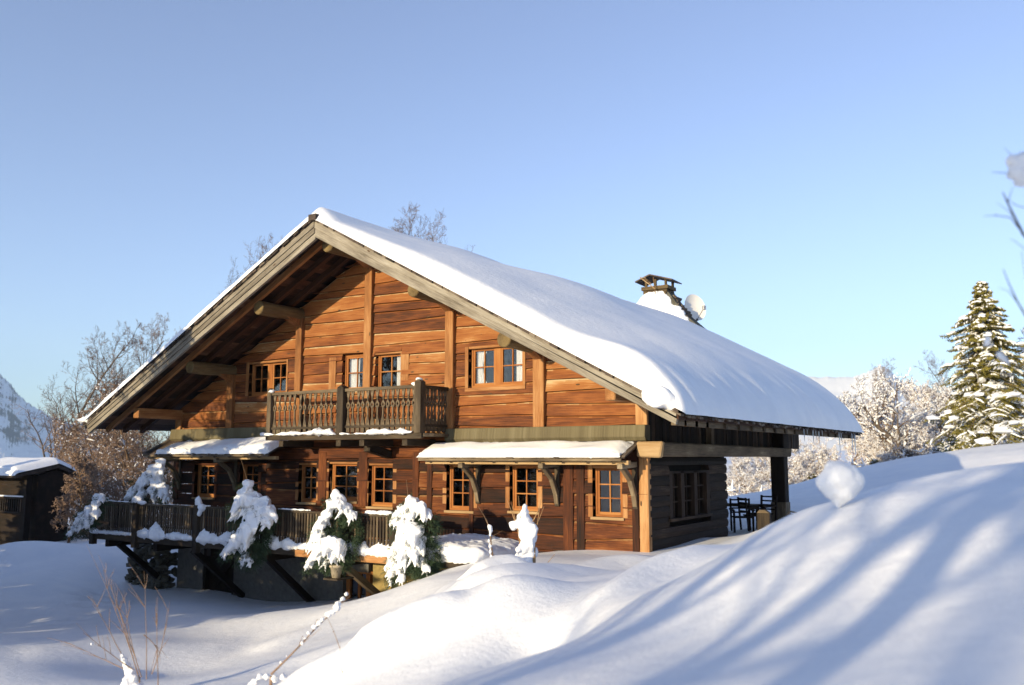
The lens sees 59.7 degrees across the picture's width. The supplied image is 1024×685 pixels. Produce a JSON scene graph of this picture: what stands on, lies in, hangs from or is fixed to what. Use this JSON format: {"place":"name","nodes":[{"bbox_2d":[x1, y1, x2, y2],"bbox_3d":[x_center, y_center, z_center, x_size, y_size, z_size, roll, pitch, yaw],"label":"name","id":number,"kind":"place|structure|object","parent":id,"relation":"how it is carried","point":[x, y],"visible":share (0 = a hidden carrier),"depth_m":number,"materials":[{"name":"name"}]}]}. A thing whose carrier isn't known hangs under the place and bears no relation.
{"place":"outdoors","nodes":[
{"label":"outdoors","id":0,"kind":"place"},
{"bbox_2d":[0,374,141,469],"bbox_3d":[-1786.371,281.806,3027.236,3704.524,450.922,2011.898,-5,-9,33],"label":"mountain","id":1,"kind":"structure","parent":0,"point":[12,442],"depth_m":2545.39,"materials":[{"name":"white snow"}]},
{"bbox_2d":[0,442,1023,684],"bbox_3d":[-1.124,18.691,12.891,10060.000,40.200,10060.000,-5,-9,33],"label":"ground","id":2,"kind":"structure","parent":0,"point":[906,571],"depth_m":7.60,"materials":[{"name":"white snow"}]},
{"bbox_2d":[0,457,78,544],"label":"cabin","id":3,"kind":"object","parent":2,"relation":"on","point":[30,489],"visible":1,"depth_m":37.27,"materials":[{"name":"brown wood"}]},
{"bbox_2d":[50,450,103,542],"bbox_3d":[-17.810,6.512,36.590,2.026,4.211,2.280,2,-8,-15],"label":"orange shrub","id":4,"kind":"object","parent":2,"relation":"on","point":[75,491],"visible":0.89,"depth_m":36.41,"materials":[{"name":"brown plant"}]},
{"bbox_2d":[7,319,147,460],"bbox_3d":[-25.390,5.400,52.525,7.132,13.936,6.101,-5,-9,33],"label":"bare tree","id":5,"kind":"object","parent":2,"relation":"on","point":[93,357],"visible":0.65,"depth_m":52.98,"materials":[{"name":"brown plant"}]},
{"bbox_2d":[60,491,114,541],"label":"snowy spruce","id":6,"kind":"object","parent":2,"relation":"on","point":[88,517],"visible":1,"depth_m":25.40,"materials":[{"name":"white plant"}]},
{"bbox_2d":[67,455,125,538],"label":"snow dusted tree","id":7,"kind":"object","parent":2,"relation":"on","point":[90,492],"visible":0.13,"depth_m":39.86,"materials":[{"name":"brown plant"}]},
{"bbox_2d":[46,398,171,522],"bbox_3d":[-20.884,7.332,46.656,6.228,9.046,8.209,9,-11,-49],"label":"snow dusted tree","id":8,"kind":"object","parent":2,"relation":"on","point":[67,448],"visible":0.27,"depth_m":46.76,"materials":[{"name":"brown plant"}]},
{"bbox_2d":[49,544,169,684],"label":"twig bush","id":9,"kind":"object","parent":2,"relation":"on","point":[131,677],"visible":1,"depth_m":11.47,"materials":[{"name":"brown plant"}]},
{"bbox_2d":[48,417,172,518],"bbox_3d":[-23.398,8.628,51.466,7.777,8.570,5.900,1,-7,-5],"label":"snow dusted tree","id":10,"kind":"object","parent":2,"relation":"on","point":[62,431],"visible":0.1,"depth_m":51.12,"materials":[{"name":"brown plant"}]},
{"bbox_2d":[67,478,172,538],"bbox_3d":[-19.494,9.138,44.737,10.382,5.388,16.886,3,-8,-23],"label":"thicket","id":11,"kind":"object","parent":2,"relation":"on","point":[72,521],"visible":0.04,"depth_m":41.48,"materials":[{"name":"brown plant"}]},
{"bbox_2d":[90,356,151,492],"bbox_3d":[-23.776,6.678,53.930,4.495,12.081,5.255,0,-7,-3],"label":"bare tree","id":12,"kind":"object","parent":2,"relation":"on","point":[110,392],"visible":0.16,"depth_m":54.91,"materials":[{"name":"brown plant"}]},
{"bbox_2d":[67,369,179,520],"bbox_3d":[-17.182,6.043,43.332,8.641,9.522,6.556,-1,-7,7],"label":"snow dusted tree","id":13,"kind":"object","parent":2,"relation":"on","point":[123,442],"visible":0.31,"depth_m":43.36,"materials":[{"name":"brown plant"}]},
{"bbox_2d":[76,312,181,489],"bbox_3d":[-24.928,5.587,58.482,7.049,16.205,6.030,3,-8,-24],"label":"bare tree","id":14,"kind":"object","parent":2,"relation":"on","point":[151,343],"visible":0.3,"depth_m":59.75,"materials":[{"name":"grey plant"}]},
{"bbox_2d":[86,442,172,520],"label":"snow dusted tree","id":15,"kind":"object","parent":2,"relation":"on","point":[115,490],"visible":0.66,"depth_m":39.15,"materials":[{"name":"brown plant"}]},
{"bbox_2d":[79,413,180,518],"bbox_3d":[-22.664,8.286,54.227,7.212,10.474,9.505,4,-8,-26],"label":"snow dusted tree","id":16,"kind":"object","parent":2,"relation":"on","point":[133,449],"visible":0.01,"depth_m":55.86,"materials":[{"name":"brown plant"}]},
{"bbox_2d":[110,431,183,520],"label":"snow dusted tree","id":17,"kind":"object","parent":2,"relation":"on","point":[169,470],"visible":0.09,"depth_m":44.82,"materials":[{"name":"brown plant"}]},
{"bbox_2d":[213,233,281,299],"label":"bare tree","id":18,"kind":"object","parent":2,"relation":"on","point":[262,246],"visible":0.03,"depth_m":55.46,"materials":[{"name":"grey plant"}]},
{"bbox_2d":[217,460,283,574],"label":"snowy spruce","id":19,"kind":"object","parent":2,"relation":"on","point":[252,509],"visible":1,"depth_m":22.30,"materials":[{"name":"white plant"}]},
{"bbox_2d":[248,592,350,684],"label":"fallen branch","id":20,"kind":"object","parent":2,"relation":"on","point":[283,676],"visible":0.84,"depth_m":10.48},
{"bbox_2d":[300,487,364,580],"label":"snowy spruce","id":21,"kind":"object","parent":2,"relation":"on","point":[332,555],"visible":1,"depth_m":20.84,"materials":[{"name":"white plant"}]},
{"bbox_2d":[379,480,446,590],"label":"snowy spruce","id":22,"kind":"object","parent":2,"relation":"on","point":[412,542],"visible":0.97,"depth_m":19.57,"materials":[{"name":"white plant"}]},
{"bbox_2d":[388,202,475,251],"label":"bare tree","id":23,"kind":"object","parent":2,"relation":"on","point":[410,228],"visible":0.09,"depth_m":50.95,"materials":[{"name":"grey plant"}]},
{"bbox_2d":[76,207,863,601],"bbox_3d":[-0.478,2.651,29.089,19.860,12.140,17.237,-5,-9,33],"label":"chalet","id":24,"kind":"object","parent":2,"relation":"on","point":[364,367],"visible":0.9,"depth_m":22.92,"materials":[{"name":"brown wood"}]},
{"bbox_2d":[122,458,177,524],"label":"snowy spruce","id":25,"kind":"object","parent":24,"relation":"on","point":[157,487],"visible":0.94,"depth_m":26.55,"materials":[{"name":"white plant"}]},
{"bbox_2d":[192,465,214,499],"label":"window","id":26,"kind":"structure","parent":24,"relation":"in","point":[207,496],"depth_m":27.49,"materials":[{"name":"brown wood"}]},
{"bbox_2d":[203,548,233,594],"bbox_3d":[-8.702,6.979,26.718,1.400,1.550,0.210,-5,-9,33],"label":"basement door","id":27,"kind":"structure","parent":24,"relation":"in","point":[210,581],"depth_m":26.84,"materials":[{"name":"brown wood"}]},
{"bbox_2d":[243,464,257,487],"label":"window","id":28,"kind":"structure","parent":24,"relation":"in","point":[245,465],"depth_m":26.51,"materials":[{"name":"brown wood"}]},
{"bbox_2d":[252,362,286,395],"bbox_3d":[-7.117,1.060,26.426,1.576,0.994,0.101,-5,-9,33],"label":"window","id":29,"kind":"structure","parent":24,"relation":"in","point":[271,378],"depth_m":26.45,"materials":[{"name":"brown wood"}]},
{"bbox_2d":[296,465,316,504],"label":"window","id":30,"kind":"structure","parent":24,"relation":"in","point":[304,501],"depth_m":25.11,"materials":[{"name":"brown wood"}]},
{"bbox_2d":[332,464,357,503],"bbox_3d":[-4.550,3.810,24.305,1.115,1.097,0.260,-5,-9,33],"label":"window","id":31,"kind":"structure","parent":24,"relation":"in","point":[334,469],"depth_m":24.40,"materials":[{"name":"brown wood"}]},
{"bbox_2d":[345,354,362,387],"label":"window","id":32,"kind":"structure","parent":24,"relation":"in","point":[354,361],"depth_m":24.73,"materials":[{"name":"brown wood"}]},
{"bbox_2d":[346,571,372,598],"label":"basement window","id":33,"kind":"structure","parent":24,"relation":"in","point":[369,576],"depth_m":23.71,"materials":[{"name":"brown wood"}]},
{"bbox_2d":[366,465,394,509],"bbox_3d":[-3.417,3.795,23.569,0.928,1.180,0.260,-5,-9,33],"label":"window","id":34,"kind":"structure","parent":24,"relation":"in","point":[374,505],"depth_m":23.65,"materials":[{"name":"brown wood"}]},
{"bbox_2d":[378,354,400,390],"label":"window","id":35,"kind":"structure","parent":24,"relation":"in","point":[380,358],"depth_m":23.94,"materials":[{"name":"brown wood"}]},
{"bbox_2d":[444,465,473,513],"bbox_3d":[-1.251,3.612,22.181,0.898,1.224,0.260,-5,-9,33],"label":"window","id":36,"kind":"structure","parent":24,"relation":"in","point":[452,509],"depth_m":22.27,"materials":[{"name":"brown wood"}]},
{"bbox_2d":[471,347,522,387],"bbox_3d":[-0.293,0.585,22.057,1.646,1.017,0.129,-5,-9,33],"label":"window","id":37,"kind":"structure","parent":24,"relation":"in","point":[499,365],"depth_m":22.05,"materials":[{"name":"brown wood"}]},
{"bbox_2d":[507,466,538,513],"bbox_3d":[0.321,3.469,21.175,0.870,1.163,0.260,-5,-9,33],"label":"window","id":38,"kind":"structure","parent":24,"relation":"in","point":[532,510],"depth_m":21.27,"materials":[{"name":"brown wood"}]},
{"bbox_2d":[590,468,624,520],"bbox_3d":[2.175,3.365,19.981,0.823,1.188,0.260,-5,-9,33],"label":"window","id":39,"kind":"structure","parent":24,"relation":"in","point":[618,516],"depth_m":20.04,"materials":[{"name":"brown wood"}]},
{"bbox_2d":[669,470,712,521],"bbox_3d":[4.224,3.645,21.388,0.228,1.130,2.650,-5,-9,33],"label":"side window","id":40,"kind":"structure","parent":24,"relation":"in","point":[681,486],"depth_m":21.52,"materials":[{"name":"brown wood"}]},
{"bbox_2d":[685,294,705,320],"bbox_3d":[7.258,-1.296,35.319,0.817,1.322,0.835,-2,-7,12],"label":"satellite dish","id":41,"kind":"object","parent":24,"relation":"attached to","point":[695,306],"visible":0.94,"depth_m":35.53,"materials":[{"name":"metal"}]},
{"bbox_2d":[478,506,499,556],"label":"sapling","id":42,"kind":"object","parent":2,"relation":"on","point":[490,529],"visible":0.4,"depth_m":14.99,"materials":[{"name":"white plant"}]},
{"bbox_2d":[507,494,554,562],"bbox_3d":[0.248,3.412,15.381,0.968,1.623,0.509,0,-7,-2],"label":"snowy shrub","id":43,"kind":"object","parent":2,"relation":"on","point":[525,525],"visible":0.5,"depth_m":15.26,"materials":[{"name":"white snow"}]},
{"bbox_2d":[729,498,754,532],"bbox_3d":[6.716,5.050,26.078,0.660,0.953,0.628,-1,-7,4],"label":"garden chair","id":44,"kind":"object","parent":2,"relation":"on","point":[733,511],"visible":0.91,"depth_m":26.21,"materials":[{"name":"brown wood"}]},
{"bbox_2d":[726,457,758,492],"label":"frosted tree","id":45,"kind":"object","parent":2,"relation":"on","point":[729,472],"visible":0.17,"depth_m":67.56,"materials":[{"name":"white plant"}]},
{"bbox_2d":[728,503,764,509],"bbox_3d":[6.734,5.417,27.649,2.400,0.830,0.800,-5,-9,33],"label":"garden table","id":46,"kind":"object","parent":2,"relation":"on","point":[744,505],"visible":0.07,"depth_m":27.17,"materials":[{"name":"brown wood"}]},
{"bbox_2d":[726,457,770,495],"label":"frosted tree","id":47,"kind":"object","parent":2,"relation":"on","point":[738,466],"visible":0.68,"depth_m":62.10,"materials":[{"name":"white plant"}]},
{"bbox_2d":[737,497,765,530],"bbox_3d":[6.993,5.002,26.050,0.631,0.953,0.660,1,-7,-9],"label":"garden chair","id":48,"kind":"object","parent":2,"relation":"on","point":[746,508],"visible":0.81,"depth_m":25.96,"materials":[{"name":"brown wood"}]},
{"bbox_2d":[747,495,776,527],"bbox_3d":[7.332,4.952,26.076,0.628,0.953,0.660,5,-9,-34],"label":"garden chair","id":49,"kind":"object","parent":2,"relation":"on","point":[766,506],"visible":0.62,"depth_m":26.10,"materials":[{"name":"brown wood"}]},
{"bbox_2d":[757,510,771,529],"bbox_3d":[6.233,4.592,22.031,0.320,0.906,0.160,-5,-9,33],"label":"wooden post","id":50,"kind":"object","parent":2,"relation":"on","point":[763,518],"visible":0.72,"depth_m":22.00,"materials":[{"name":"brown wood"}]},
{"bbox_2d":[738,457,799,484],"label":"frosted tree","id":51,"kind":"object","parent":2,"relation":"on","point":[760,465],"visible":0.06,"depth_m":69.56,"materials":[{"name":"white plant"}]},
{"bbox_2d":[729,452,810,492],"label":"frosted tree","id":52,"kind":"object","parent":2,"relation":"on","point":[798,462],"visible":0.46,"depth_m":59.26,"materials":[{"name":"white plant"}]},
{"bbox_2d":[750,453,816,484],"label":"frosted tree","id":53,"kind":"object","parent":2,"relation":"on","point":[768,468],"visible":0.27,"depth_m":64.62,"materials":[{"name":"white plant"}]},
{"bbox_2d":[803,472,816,481],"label":"spruce tree","id":54,"kind":"object","parent":2,"relation":"on","point":[812,476],"visible":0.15,"depth_m":59.67,"materials":[{"name":"green plant"}]},
{"bbox_2d":[790,444,839,481],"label":"frosted tree","id":55,"kind":"object","parent":2,"relation":"on","point":[821,462],"visible":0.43,"depth_m":59.64,"materials":[{"name":"white plant"}]},
{"bbox_2d":[788,439,844,475],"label":"frosted tree","id":56,"kind":"object","parent":2,"relation":"on","point":[809,453],"visible":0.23,"depth_m":65.72,"materials":[{"name":"white plant"}]},
{"bbox_2d":[816,461,864,507],"bbox_3d":[2.607,1.207,7.086,0.275,0.531,0.363,-15,-17,64],"label":"snow capped stem","id":57,"kind":"object","parent":2,"relation":"on","point":[839,484],"visible":1,"depth_m":7.01,"materials":[{"name":"white snow"}]},
{"bbox_2d":[805,415,884,466],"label":"frosted tree","id":58,"kind":"object","parent":2,"relation":"on","point":[859,456],"visible":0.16,"depth_m":74.92,"materials":[{"name":"white plant"}]},
{"bbox_2d":[834,404,894,461],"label":"frosted tree","id":59,"kind":"object","parent":2,"relation":"on","point":[858,445],"visible":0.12,"depth_m":71.42,"materials":[{"name":"white plant"}]},
{"bbox_2d":[869,458,879,464],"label":"spruce tree","id":60,"kind":"object","parent":2,"relation":"on","point":[873,460],"visible":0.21,"depth_m":58.90,"materials":[{"name":"green plant"}]},
{"bbox_2d":[727,429,1023,495],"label":"undergrowth","id":61,"kind":"object","parent":2,"relation":"on","point":[732,489],"visible":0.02,"depth_m":57.51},
{"bbox_2d":[856,357,896,425],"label":"bare tree","id":62,"kind":"object","parent":2,"relation":"on","point":[884,366],"visible":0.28,"depth_m":76.51,"materials":[{"name":"grey plant"}]},
{"bbox_2d":[847,425,910,466],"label":"frosted tree","id":63,"kind":"object","parent":2,"relation":"on","point":[868,446],"visible":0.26,"depth_m":60.63,"materials":[{"name":"white plant"}]},
{"bbox_2d":[837,365,926,456],"bbox_3d":[24.940,5.374,60.524,4.599,7.942,6.451,6,-9,-39],"label":"frosted tree","id":64,"kind":"object","parent":2,"relation":"on","point":[857,413],"visible":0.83,"depth_m":59.96,"materials":[{"name":"grey plant"}]},
{"bbox_2d":[855,399,912,454],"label":"frosted tree","id":65,"kind":"object","parent":2,"relation":"on","point":[871,409],"visible":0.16,"depth_m":69.01,"materials":[{"name":"white plant"}]},
{"bbox_2d":[863,429,908,462],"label":"frosted tree","id":66,"kind":"object","parent":2,"relation":"on","point":[885,455],"visible":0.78,"depth_m":59.33,"materials":[{"name":"white plant"}]},
{"bbox_2d":[856,408,940,464],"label":"frosted tree","id":67,"kind":"object","parent":2,"relation":"on","point":[923,418],"visible":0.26,"depth_m":63.91,"materials":[{"name":"white plant"}]},
{"bbox_2d":[885,422,939,459],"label":"frosted tree","id":68,"kind":"object","parent":2,"relation":"on","point":[911,452],"visible":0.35,"depth_m":59.28,"materials":[{"name":"white plant"}]},
{"bbox_2d":[884,414,942,456],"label":"frosted tree","id":69,"kind":"object","parent":2,"relation":"on","point":[914,437],"visible":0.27,"depth_m":61.19,"materials":[{"name":"white plant"}]},
{"bbox_2d":[897,377,941,448],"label":"frosted tree","id":70,"kind":"object","parent":2,"relation":"on","point":[907,397],"visible":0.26,"depth_m":81.53,"materials":[{"name":"white plant"}]},
{"bbox_2d":[900,387,954,449],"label":"frosted tree","id":71,"kind":"object","parent":2,"relation":"on","point":[935,428],"visible":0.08,"depth_m":74.94,"materials":[{"name":"white plant"}]},
{"bbox_2d":[906,379,962,447],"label":"frosted tree","id":72,"kind":"object","parent":2,"relation":"on","point":[912,394],"visible":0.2,"depth_m":76.65,"materials":[{"name":"white plant"}]},
{"bbox_2d":[906,376,964,443],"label":"frosted tree","id":73,"kind":"object","parent":2,"relation":"on","point":[939,405],"visible":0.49,"depth_m":67.00,"materials":[{"name":"white plant"}]},
{"bbox_2d":[914,349,961,428],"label":"bare tree","id":74,"kind":"object","parent":2,"relation":"on","point":[932,371],"visible":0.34,"depth_m":71.87,"materials":[{"name":"grey plant"}]},
{"bbox_2d":[932,442,948,452],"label":"spruce tree","id":75,"kind":"object","parent":2,"relation":"on","point":[940,447],"visible":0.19,"depth_m":54.04,"materials":[{"name":"white plant"}]},
{"bbox_2d":[942,427,967,451],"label":"spruce tree","id":76,"kind":"object","parent":2,"relation":"on","point":[947,447],"visible":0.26,"depth_m":52.03,"materials":[{"name":"white plant"}]},
{"bbox_2d":[921,281,1023,451],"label":"spruce tree","id":77,"kind":"object","parent":2,"relation":"on","point":[988,403],"visible":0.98,"depth_m":49.82,"materials":[{"name":"green plant"}]},
{"bbox_2d":[964,429,986,447],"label":"spruce tree","id":78,"kind":"object","parent":2,"relation":"on","point":[981,435],"visible":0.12,"depth_m":49.96,"materials":[{"name":"green plant"}]},
{"bbox_2d":[984,148,1023,366],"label":"overhanging tree","id":79,"kind":"object","parent":2,"relation":"on","point":[1015,165],"visible":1,"depth_m":5.19,"materials":[{"name":"grey plant"}]},
{"bbox_2d":[1014,327,1023,377],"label":"frosted tree","id":80,"kind":"object","parent":2,"relation":"on","point":[1021,348],"visible":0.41,"depth_m":56.32,"materials":[{"name":"plant"}]},
{"bbox_2d":[0,0,1023,448],"label":"sky","id":81,"kind":"structure","parent":0,"point":[820,174],"materials":[{"name":"blue"}]},
{"bbox_2d":[799,366,1023,449],"bbox_3d":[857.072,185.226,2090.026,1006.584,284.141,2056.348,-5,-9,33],"label":"mountain","id":82,"kind":"structure","parent":0,"point":[836,386],"depth_m":2069.69,"materials":[{"name":"white snow"}]}
]}

